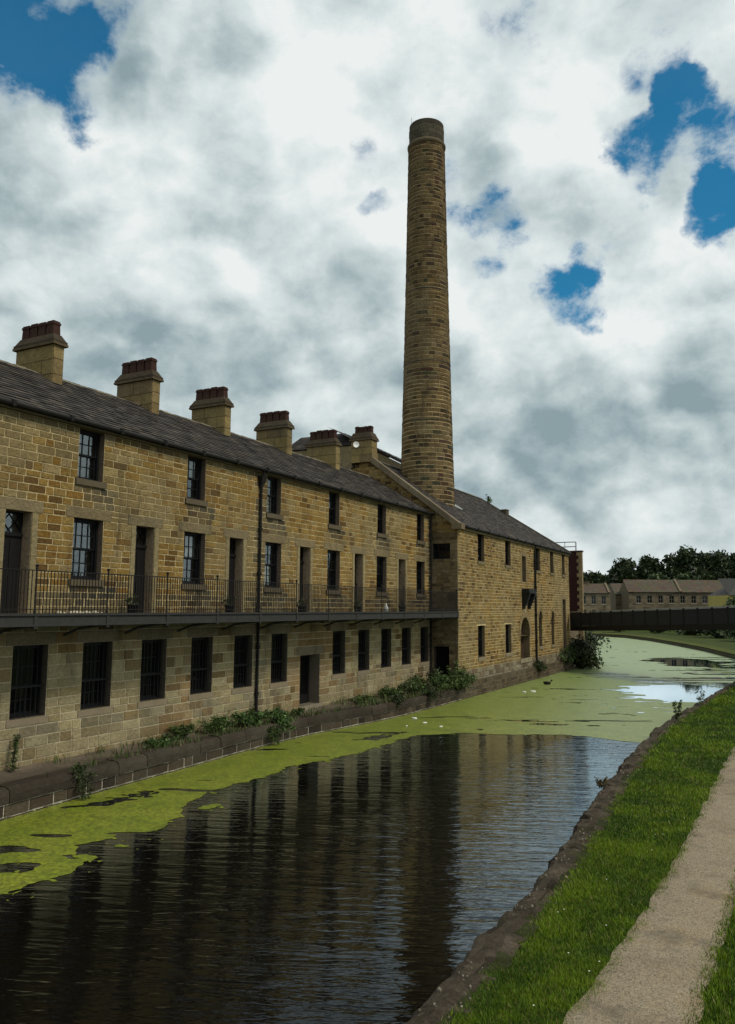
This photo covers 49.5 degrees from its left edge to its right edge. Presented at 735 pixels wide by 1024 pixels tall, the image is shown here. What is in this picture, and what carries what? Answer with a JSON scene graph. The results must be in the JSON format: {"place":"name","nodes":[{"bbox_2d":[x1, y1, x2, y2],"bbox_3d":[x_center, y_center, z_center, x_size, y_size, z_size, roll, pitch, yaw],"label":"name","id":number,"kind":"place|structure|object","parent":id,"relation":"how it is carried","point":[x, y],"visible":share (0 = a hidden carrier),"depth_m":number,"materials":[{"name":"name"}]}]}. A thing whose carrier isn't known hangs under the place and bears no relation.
{"place":"outdoors","nodes":[
{"label":"outdoors","id":0,"kind":"place"},
{"bbox_2d":[3,681,455,785],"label":"ledge grass","id":1,"kind":"structure","parent":0,"point":[262,723],"depth_m":26.57,"materials":[{"name":"green plant"}]},
{"bbox_2d":[446,660,458,683],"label":"weed","id":2,"kind":"object","parent":1,"relation":"on","point":[452,675],"visible":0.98,"depth_m":39.26,"materials":[{"name":"green plant"}]},
{"bbox_2d":[0,636,734,1023],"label":"water","id":3,"kind":"structure","parent":0,"point":[380,884],"depth_m":13.29,"materials":[{"name":"black liquid"}]},
{"bbox_2d":[0,637,734,900],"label":"duckweed","id":4,"kind":"object","parent":3,"relation":"on","point":[162,808],"visible":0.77,"depth_m":29.59,"materials":[{"name":"green plant"}]},
{"bbox_2d":[0,0,734,574],"label":"sky","id":5,"kind":"structure","parent":0,"point":[215,192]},
{"bbox_2d":[58,630,734,1023],"bbox_3d":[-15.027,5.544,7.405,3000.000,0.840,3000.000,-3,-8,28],"label":"ground","id":6,"kind":"structure","parent":0,"point":[710,1006],"depth_m":11.71,"materials":[{"name":"green plant"}]},
{"bbox_2d":[0,320,458,770],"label":"stone terrace","id":7,"kind":"structure","parent":6,"relation":"on","point":[180,526],"depth_m":25.34,"materials":[{"name":"stone"}]},
{"bbox_2d":[0,511,22,612],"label":"door","id":8,"kind":"structure","parent":7,"relation":"in","point":[12,541],"depth_m":20.00,"materials":[{"name":"paint"}]},
{"bbox_2d":[5,644,48,727],"bbox_3d":[-8.602,4.325,19.986,0.388,1.960,1.240,-3,-8,28],"label":"window","id":9,"kind":"structure","parent":7,"relation":"in","point":[27,660],"depth_m":20.10,"materials":[{"name":"black glass"}]},
{"bbox_2d":[57,611,102,612],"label":"pale stones","id":10,"kind":"object","parent":7,"relation":"on","point":[79,612],"visible":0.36,"depth_m":20.10,"materials":[{"name":"beige stone"}]},
{"bbox_2d":[68,518,103,586],"bbox_3d":[-7.765,1.111,21.826,0.400,1.830,1.220,-3,-8,28],"label":"window","id":11,"kind":"structure","parent":7,"relation":"in","point":[93,563],"depth_m":22.03,"materials":[{"name":"black paint"}]},
{"bbox_2d":[75,430,106,488],"bbox_3d":[-7.806,-1.471,22.141,0.510,1.570,1.080,-3,-8,28],"label":"window","id":12,"kind":"structure","parent":7,"relation":"in","point":[93,482],"depth_m":22.28,"materials":[{"name":"black paint"}]},
{"bbox_2d":[77,641,112,716],"bbox_3d":[-7.565,4.561,21.912,0.388,1.960,1.240,-3,-8,28],"label":"window","id":13,"kind":"structure","parent":7,"relation":"in","point":[94,675],"depth_m":22.04,"materials":[{"name":"black glass"}]},
{"bbox_2d":[125,593,139,612],"bbox_3d":[-6.666,2.567,22.597,0.434,0.644,0.445,2,-7,-11],"label":"plant pot","id":14,"kind":"object","parent":7,"relation":"on","point":[132,601],"visible":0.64,"depth_m":22.48,"materials":[{"name":"black paint"}]},
{"bbox_2d":[134,527,146,612],"bbox_3d":[-6.926,1.721,23.767,0.100,2.567,0.836,-3,-8,28],"label":"door","id":15,"kind":"structure","parent":7,"relation":"in","point":[139,549],"depth_m":23.92,"materials":[{"name":"paint"}]},
{"bbox_2d":[137,639,167,707],"bbox_3d":[-6.529,4.798,23.838,0.388,1.960,1.240,-3,-8,28],"label":"window","id":16,"kind":"structure","parent":7,"relation":"in","point":[151,649],"depth_m":23.99,"materials":[{"name":"black glass"}]},
{"bbox_2d":[180,532,207,589],"bbox_3d":[-5.736,1.587,25.713,0.510,1.830,1.220,-3,-8,28],"label":"window","id":17,"kind":"structure","parent":7,"relation":"in","point":[189,547],"depth_m":25.99,"materials":[{"name":"black glass"}]},
{"bbox_2d":[185,457,207,506],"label":"window","id":18,"kind":"structure","parent":7,"relation":"in","point":[191,461],"depth_m":26.25,"materials":[{"name":"black paint"}]},
{"bbox_2d":[188,637,213,700],"bbox_3d":[-5.492,5.034,25.764,0.388,1.960,1.240,-3,-8,28],"label":"window","id":19,"kind":"structure","parent":7,"relation":"in","point":[198,679],"depth_m":25.92,"materials":[{"name":"black glass"}]},
{"bbox_2d":[220,595,236,611],"bbox_3d":[-4.641,3.055,26.478,0.617,0.620,0.443,-3,-8,28],"label":"plant pot","id":20,"kind":"object","parent":7,"relation":"on","point":[233,606],"visible":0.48,"depth_m":26.34,"materials":[{"name":"black paint"}]},
{"bbox_2d":[228,539,235,603],"bbox_3d":[-4.849,2.195,27.628,0.100,2.567,0.836,-3,-8,28],"label":"door","id":21,"kind":"structure","parent":7,"relation":"in","point":[231,556],"depth_m":27.84,"materials":[{"name":"paint"}]},
{"bbox_2d":[231,635,253,693],"bbox_3d":[-4.456,5.270,27.690,0.388,1.960,1.240,-3,-8,28],"label":"window","id":22,"kind":"structure","parent":7,"relation":"in","point":[240,641],"depth_m":27.86,"materials":[{"name":"black glass"}]},
{"bbox_2d":[264,542,282,592],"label":"window","id":23,"kind":"structure","parent":7,"relation":"in","point":[268,575],"depth_m":29.89,"materials":[{"name":"black glass"}]},
{"bbox_2d":[265,477,283,519],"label":"window","id":24,"kind":"structure","parent":7,"relation":"in","point":[269,514],"depth_m":30.15,"materials":[{"name":"black paint"}]},
{"bbox_2d":[269,633,288,688],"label":"window","id":25,"kind":"structure","parent":7,"relation":"in","point":[277,639],"depth_m":29.81,"materials":[{"name":"black glass"}]},
{"bbox_2d":[299,548,303,601],"bbox_3d":[-2.771,2.668,31.489,0.100,2.567,0.836,-3,-8,28],"label":"door","id":26,"kind":"structure","parent":7,"relation":"in","point":[301,562],"depth_m":31.75,"materials":[{"name":"paint"}]},
{"bbox_2d":[297,597,306,611],"bbox_3d":[-2.503,3.507,30.291,0.446,0.652,0.476,-3,-8,28],"label":"plant pot","id":27,"kind":"object","parent":7,"relation":"on","point":[301,605],"visible":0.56,"depth_m":30.19,"materials":[{"name":"black paint"}]},
{"bbox_2d":[298,655,321,709],"bbox_3d":[-2.476,6.684,31.414,0.650,2.100,1.650,-3,-8,28],"label":"door","id":28,"kind":"structure","parent":7,"relation":"in","point":[304,659],"depth_m":31.88,"materials":[{"name":"paint"}]},
{"bbox_2d":[326,550,338,593],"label":"window","id":29,"kind":"structure","parent":7,"relation":"in","point":[333,564],"depth_m":33.78,"materials":[{"name":"black glass"}]},
{"bbox_2d":[327,492,341,529],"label":"window","id":30,"kind":"structure","parent":7,"relation":"in","point":[332,525],"depth_m":34.02,"materials":[{"name":"black paint"}]},
{"bbox_2d":[331,631,346,678],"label":"window","id":31,"kind":"structure","parent":7,"relation":"in","point":[336,660],"depth_m":33.68,"materials":[{"name":"black glass"}]},
{"bbox_2d":[354,554,356,611],"bbox_3d":[-0.694,3.142,35.350,0.100,2.567,0.836,-3,-8,28],"label":"door","id":32,"kind":"structure","parent":7,"relation":"in","point":[355,554],"depth_m":35.60,"materials":[{"name":"paint"}]},
{"bbox_2d":[353,597,359,611],"bbox_3d":[-0.452,3.962,34.183,0.449,0.697,0.544,1,-7,-8],"label":"plant pot","id":33,"kind":"object","parent":7,"relation":"on","point":[358,604],"visible":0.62,"depth_m":34.05,"materials":[{"name":"black paint"}]},
{"bbox_2d":[357,630,370,675],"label":"window","id":34,"kind":"structure","parent":7,"relation":"in","point":[361,633],"depth_m":35.61,"materials":[{"name":"black glass"}]},
{"bbox_2d":[376,505,387,537],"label":"window","id":35,"kind":"structure","parent":7,"relation":"in","point":[380,508],"depth_m":37.91,"materials":[{"name":"black paint"}]},
{"bbox_2d":[375,557,388,595],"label":"window","id":36,"kind":"structure","parent":7,"relation":"in","point":[381,558],"depth_m":37.67,"materials":[{"name":"black glass"}]},
{"bbox_2d":[380,629,392,671],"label":"window","id":37,"kind":"structure","parent":7,"relation":"in","point":[384,650],"depth_m":37.59,"materials":[{"name":"black glass"}]},
{"bbox_2d":[397,600,407,611],"bbox_3d":[1.669,4.436,38.068,0.509,0.702,0.480,1,-7,-1],"label":"plant pot","id":38,"kind":"object","parent":7,"relation":"on","point":[401,606],"visible":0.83,"depth_m":37.94,"materials":[{"name":"black paint"}]},
{"bbox_2d":[401,628,411,668],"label":"window","id":39,"kind":"structure","parent":7,"relation":"in","point":[404,630],"depth_m":39.55,"materials":[{"name":"black glass"}]},
{"bbox_2d":[416,514,425,544],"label":"window","id":40,"kind":"structure","parent":7,"relation":"in","point":[418,541],"depth_m":41.79,"materials":[{"name":"black paint"}]},
{"bbox_2d":[416,562,425,596],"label":"window","id":41,"kind":"structure","parent":7,"relation":"in","point":[418,563],"depth_m":41.58,"materials":[{"name":"black glass"}]},
{"bbox_2d":[420,627,429,665],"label":"window","id":42,"kind":"structure","parent":7,"relation":"in","point":[422,629],"depth_m":41.53,"materials":[{"name":"black glass"}]},
{"bbox_2d":[0,685,465,820],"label":"quay wall","id":43,"kind":"structure","parent":6,"relation":"on","point":[27,789],"depth_m":22.17,"materials":[{"name":"stone"}]},
{"bbox_2d":[7,733,20,772],"bbox_3d":[-8.475,5.779,19.105,0.305,0.928,0.321,-3,-8,28],"label":"weed","id":44,"kind":"object","parent":43,"relation":"on","point":[15,746],"visible":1,"depth_m":19.12,"materials":[{"name":"green plant"}]},
{"bbox_2d":[69,762,97,799],"bbox_3d":[-6.866,6.542,19.258,0.718,0.928,0.678,3,-7,-21],"label":"weed","id":45,"kind":"object","parent":43,"relation":"on","point":[80,770],"visible":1,"depth_m":19.23,"materials":[{"name":"green plant"}]},
{"bbox_2d":[141,734,179,747],"bbox_3d":[-5.894,6.605,22.815,0.973,0.477,1.290,-3,-8,28],"label":"weed","id":46,"kind":"object","parent":43,"relation":"on","point":[162,741],"visible":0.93,"depth_m":22.62,"materials":[{"name":"green plant"}]},
{"bbox_2d":[166,722,196,739],"bbox_3d":[-5.571,6.674,24.212,0.786,0.568,1.161,-6,-9,42],"label":"weed","id":47,"kind":"object","parent":43,"relation":"on","point":[182,730],"visible":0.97,"depth_m":24.09,"materials":[{"name":"green plant"}]},
{"bbox_2d":[196,714,237,733],"bbox_3d":[-4.746,6.762,25.405,1.066,0.689,1.705,-3,-8,28],"label":"weed","id":48,"kind":"object","parent":43,"relation":"on","point":[216,724],"visible":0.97,"depth_m":25.25,"materials":[{"name":"green plant"}]},
{"bbox_2d":[228,702,270,726],"bbox_3d":[-3.981,6.831,26.779,1.173,0.887,1.642,-3,-8,28],"label":"weed","id":49,"kind":"object","parent":43,"relation":"on","point":[251,717],"visible":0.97,"depth_m":26.63,"materials":[{"name":"green plant"}]},
{"bbox_2d":[266,725,284,744],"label":"weed","id":50,"kind":"object","parent":43,"relation":"on","point":[273,733],"visible":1,"depth_m":26.80,"materials":[{"name":"green plant"}]},
{"bbox_2d":[262,706,295,732],"bbox_3d":[-3.063,7.205,27.704,1.130,0.880,1.427,-3,-8,28],"label":"weed","id":51,"kind":"object","parent":43,"relation":"on","point":[280,717],"visible":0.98,"depth_m":27.49,"materials":[{"name":"green plant"}]},
{"bbox_2d":[290,706,304,715],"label":"weed","id":52,"kind":"object","parent":43,"relation":"on","point":[301,710],"visible":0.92,"depth_m":29.40,"materials":[{"name":"green plant"}]},
{"bbox_2d":[350,694,377,704],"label":"weed","id":53,"kind":"object","parent":43,"relation":"on","point":[367,698],"visible":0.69,"depth_m":33.24,"materials":[{"name":"green plant"}]},
{"bbox_2d":[377,685,403,698],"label":"weed","id":54,"kind":"object","parent":43,"relation":"on","point":[387,691],"visible":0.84,"depth_m":35.24,"materials":[{"name":"green plant"}]},
{"bbox_2d":[388,694,404,705],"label":"weed","id":55,"kind":"object","parent":43,"relation":"on","point":[396,697],"visible":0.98,"depth_m":34.01,"materials":[{"name":"green plant"}]},
{"bbox_2d":[395,678,426,694],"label":"weed","id":56,"kind":"object","parent":43,"relation":"on","point":[413,686],"visible":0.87,"depth_m":36.50,"materials":[{"name":"green plant"}]},
{"bbox_2d":[404,672,427,685],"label":"weed","id":57,"kind":"object","parent":43,"relation":"on","point":[420,679],"visible":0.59,"depth_m":38.54,"materials":[{"name":"green plant"}]},
{"bbox_2d":[422,685,443,700],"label":"weed","id":58,"kind":"object","parent":43,"relation":"on","point":[431,690],"visible":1,"depth_m":36.62,"materials":[{"name":"green plant"}]},
{"bbox_2d":[425,667,444,686],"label":"weed","id":59,"kind":"object","parent":43,"relation":"on","point":[434,673],"visible":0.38,"depth_m":40.23,"materials":[{"name":"green plant"}]},
{"bbox_2d":[426,669,458,691],"bbox_3d":[3.623,8.247,38.833,1.692,1.172,1.609,5,-8,-32],"label":"weed","id":60,"kind":"object","parent":43,"relation":"on","point":[439,681],"visible":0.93,"depth_m":38.68,"materials":[{"name":"green plant"}]},
{"bbox_2d":[448,675,471,691],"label":"weed","id":61,"kind":"object","parent":43,"relation":"on","point":[462,683],"visible":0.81,"depth_m":39.59,"materials":[{"name":"green plant"}]},
{"bbox_2d":[454,665,475,686],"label":"weed","id":62,"kind":"object","parent":43,"relation":"on","point":[461,672],"visible":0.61,"depth_m":40.67,"materials":[{"name":"green plant"}]},
{"bbox_2d":[292,428,400,468],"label":"building","id":63,"kind":"structure","parent":6,"relation":"on","point":[345,449],"depth_m":57.18,"materials":[{"name":"stone"}]},
{"bbox_2d":[327,426,573,698],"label":"mill building","id":64,"kind":"structure","parent":6,"relation":"on","point":[504,573],"depth_m":46.31,"materials":[{"name":"stone"}]},
{"bbox_2d":[401,118,461,509],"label":"mill chimney","id":65,"kind":"object","parent":64,"relation":"on","point":[427,463],"visible":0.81,"depth_m":47.74,"materials":[{"name":"stone"}]},
{"bbox_2d":[433,543,449,558],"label":"window","id":66,"kind":"structure","parent":64,"relation":"in","point":[440,551],"depth_m":42.30,"materials":[{"name":"black paint"}]},
{"bbox_2d":[436,646,448,675],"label":"door","id":67,"kind":"structure","parent":64,"relation":"in","point":[442,652],"depth_m":41.82,"materials":[{"name":"black wood"}]},
{"bbox_2d":[477,534,485,564],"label":"window","id":68,"kind":"structure","parent":64,"relation":"in","point":[479,561],"depth_m":45.32,"materials":[{"name":"black paint"}]},
{"bbox_2d":[478,626,486,660],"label":"window","id":69,"kind":"structure","parent":64,"relation":"in","point":[479,627],"depth_m":44.63,"materials":[{"name":"black glass"}]},
{"bbox_2d":[505,541,511,568],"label":"window","id":70,"kind":"structure","parent":64,"relation":"in","point":[506,542],"depth_m":49.67,"materials":[{"name":"black glass"}]},
{"bbox_2d":[505,624,512,656],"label":"window","id":71,"kind":"structure","parent":64,"relation":"in","point":[506,625],"depth_m":48.93,"materials":[{"name":"black glass"}]},
{"bbox_2d":[520,626,523,656],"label":"arched door","id":72,"kind":"structure","parent":64,"relation":"in","point":[522,653],"depth_m":52.35,"materials":[{"name":"brown wood"}]},
{"bbox_2d":[536,548,541,573],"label":"window","id":73,"kind":"structure","parent":64,"relation":"in","point":[537,571],"depth_m":55.59,"materials":[{"name":"black glass"}]},
{"bbox_2d":[532,659,549,672],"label":"wall weed","id":74,"kind":"object","parent":64,"relation":"attached to","point":[540,666],"depth_m":52.78,"materials":[{"name":"green plant"}]},
{"bbox_2d":[559,645,576,663],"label":"wall weed","id":75,"kind":"object","parent":64,"relation":"attached to","point":[567,656],"depth_m":59.24,"materials":[{"name":"green plant"}]},
{"bbox_2d":[405,681,734,1023],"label":"canal edging","id":76,"kind":"object","parent":6,"relation":"on","point":[498,942],"visible":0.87,"depth_m":11.09,"materials":[{"name":"stone"}]},
{"bbox_2d":[418,714,684,1017],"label":"edge gravel","id":77,"kind":"structure","parent":76,"relation":"on","point":[470,986],"depth_m":12.40,"materials":[{"name":"stone"}]},
{"bbox_2d":[595,776,607,788],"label":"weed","id":78,"kind":"object","parent":76,"relation":"on","point":[600,782],"visible":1,"depth_m":19.27,"materials":[{"name":"green plant"}]},
{"bbox_2d":[671,700,681,720],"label":"weed","id":79,"kind":"object","parent":76,"relation":"on","point":[677,715],"visible":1,"depth_m":30.53,"materials":[{"name":"green plant"}]},
{"bbox_2d":[695,690,704,703],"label":"weed","id":80,"kind":"object","parent":76,"relation":"on","point":[700,698],"visible":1,"depth_m":36.28,"materials":[{"name":"green plant"}]},
{"bbox_2d":[555,542,584,639],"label":"stair tower","id":81,"kind":"structure","parent":6,"relation":"on","point":[576,588],"depth_m":67.73,"materials":[{"name":"red brick"}]},
{"bbox_2d":[569,632,604,669],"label":"waterside bush","id":82,"kind":"object","parent":6,"relation":"on","point":[586,658],"visible":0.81,"depth_m":61.65,"materials":[{"name":"green plant"}]},
{"bbox_2d":[583,570,608,586],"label":"broadleaf tree","id":83,"kind":"object","parent":6,"relation":"on","point":[592,577],"visible":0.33,"depth_m":399.49,"materials":[{"name":"green plant"}]},
{"bbox_2d":[583,581,610,612],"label":"gable house","id":84,"kind":"structure","parent":6,"relation":"on","point":[596,597],"depth_m":168.22,"materials":[{"name":"stone"}]},
{"bbox_2d":[591,596,596,604],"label":"window","id":85,"kind":"structure","parent":84,"relation":"in","point":[593,598],"depth_m":168.25,"materials":[{"name":"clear glass"}]},
{"bbox_2d":[601,596,606,604],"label":"window","id":86,"kind":"structure","parent":84,"relation":"in","point":[603,598],"depth_m":168.25,"materials":[{"name":"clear glass"}]},
{"bbox_2d":[584,631,610,652],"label":"waterside bush","id":87,"kind":"object","parent":6,"relation":"on","point":[593,638],"visible":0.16,"depth_m":69.33,"materials":[{"name":"green plant"}]},
{"bbox_2d":[606,565,615,584],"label":"broadleaf tree","id":88,"kind":"object","parent":6,"relation":"on","point":[609,580],"visible":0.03,"depth_m":422.78,"materials":[{"name":"green plant"}]},
{"bbox_2d":[609,583,621,609],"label":"gable house","id":89,"kind":"structure","parent":6,"relation":"on","point":[615,598],"depth_m":176.47,"materials":[{"name":"stone"}]},
{"bbox_2d":[608,557,643,582],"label":"broadleaf tree","id":90,"kind":"object","parent":6,"relation":"on","point":[624,568],"visible":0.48,"depth_m":402.15,"materials":[{"name":"green plant"}]},
{"bbox_2d":[633,554,670,579],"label":"broadleaf tree","id":91,"kind":"object","parent":6,"relation":"on","point":[647,564],"visible":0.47,"depth_m":404.06,"materials":[{"name":"green plant"}]},
{"bbox_2d":[570,605,734,665],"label":"footbridge","id":92,"kind":"object","parent":6,"relation":"on","point":[711,618],"visible":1,"depth_m":53.13,"materials":[{"name":"metal"}]},
{"bbox_2d":[645,571,670,579],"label":"broadleaf tree","id":93,"kind":"object","parent":6,"relation":"on","point":[657,576],"visible":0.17,"depth_m":313.18,"materials":[{"name":"green plant"}]},
{"bbox_2d":[620,579,722,610],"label":"terrace","id":94,"kind":"structure","parent":6,"relation":"on","point":[647,594],"depth_m":170.09,"materials":[{"name":"stone"}]},
{"bbox_2d":[636,595,641,603],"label":"window","id":95,"kind":"structure","parent":94,"relation":"in","point":[638,597],"depth_m":170.07,"materials":[{"name":"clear glass"}]},
{"bbox_2d":[662,553,694,577],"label":"broadleaf tree","id":96,"kind":"object","parent":6,"relation":"on","point":[666,559],"visible":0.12,"depth_m":421.45,"materials":[{"name":"green plant"}]},
{"bbox_2d":[671,571,698,579],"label":"broadleaf tree","id":97,"kind":"object","parent":6,"relation":"on","point":[684,575],"visible":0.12,"depth_m":314.10,"materials":[{"name":"green plant"}]},
{"bbox_2d":[664,544,713,579],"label":"broadleaf tree","id":98,"kind":"object","parent":6,"relation":"on","point":[687,559],"visible":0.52,"depth_m":400.48,"materials":[{"name":"green plant"}]},
{"bbox_2d":[696,550,716,569],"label":"broadleaf tree","id":99,"kind":"object","parent":6,"relation":"on","point":[701,554],"visible":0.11,"depth_m":421.86,"materials":[{"name":"green plant"}]},
{"bbox_2d":[693,549,734,579],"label":"broadleaf tree","id":100,"kind":"object","parent":6,"relation":"on","point":[717,559],"visible":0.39,"depth_m":399.78,"materials":[{"name":"green plant"}]},
{"bbox_2d":[708,578,734,607],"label":"yellow house","id":101,"kind":"structure","parent":6,"relation":"on","point":[719,597],"depth_m":149.45,"materials":[{"name":"paint"}]},
{"bbox_2d":[722,552,734,574],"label":"broadleaf tree","id":102,"kind":"object","parent":6,"relation":"on","point":[732,555],"visible":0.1,"depth_m":414.85,"materials":[{"name":"green plant"}]},
{"bbox_2d":[722,597,734,606],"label":"garden bush","id":103,"kind":"object","parent":6,"relation":"on","point":[730,601],"visible":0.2,"depth_m":138.40,"materials":[{"name":"green plant"}]},
{"bbox_2d":[563,640,734,1023],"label":"path","id":104,"kind":"structure","parent":0,"point":[653,976],"depth_m":10.39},
{"bbox_2d":[588,631,734,654],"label":"bank","id":105,"kind":"structure","parent":0,"point":[725,645],"depth_m":105.54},
{"bbox_2d":[648,630,670,633],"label":"hedge shrub","id":106,"kind":"object","parent":105,"relation":"on","point":[658,632],"visible":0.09,"depth_m":134.09,"materials":[{"name":"green plant"}]},
{"bbox_2d":[672,630,700,636],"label":"hedge shrub","id":107,"kind":"object","parent":105,"relation":"on","point":[690,632],"visible":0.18,"depth_m":120.96,"materials":[{"name":"green plant"}]},
{"bbox_2d":[696,630,726,638],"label":"hedge shrub","id":108,"kind":"object","parent":105,"relation":"on","point":[715,633],"visible":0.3,"depth_m":109.04,"materials":[{"name":"green plant"}]},
{"bbox_2d":[720,630,734,639],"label":"hedge shrub","id":109,"kind":"object","parent":105,"relation":"on","point":[730,633],"visible":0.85,"depth_m":98.59,"materials":[{"name":"green plant"}]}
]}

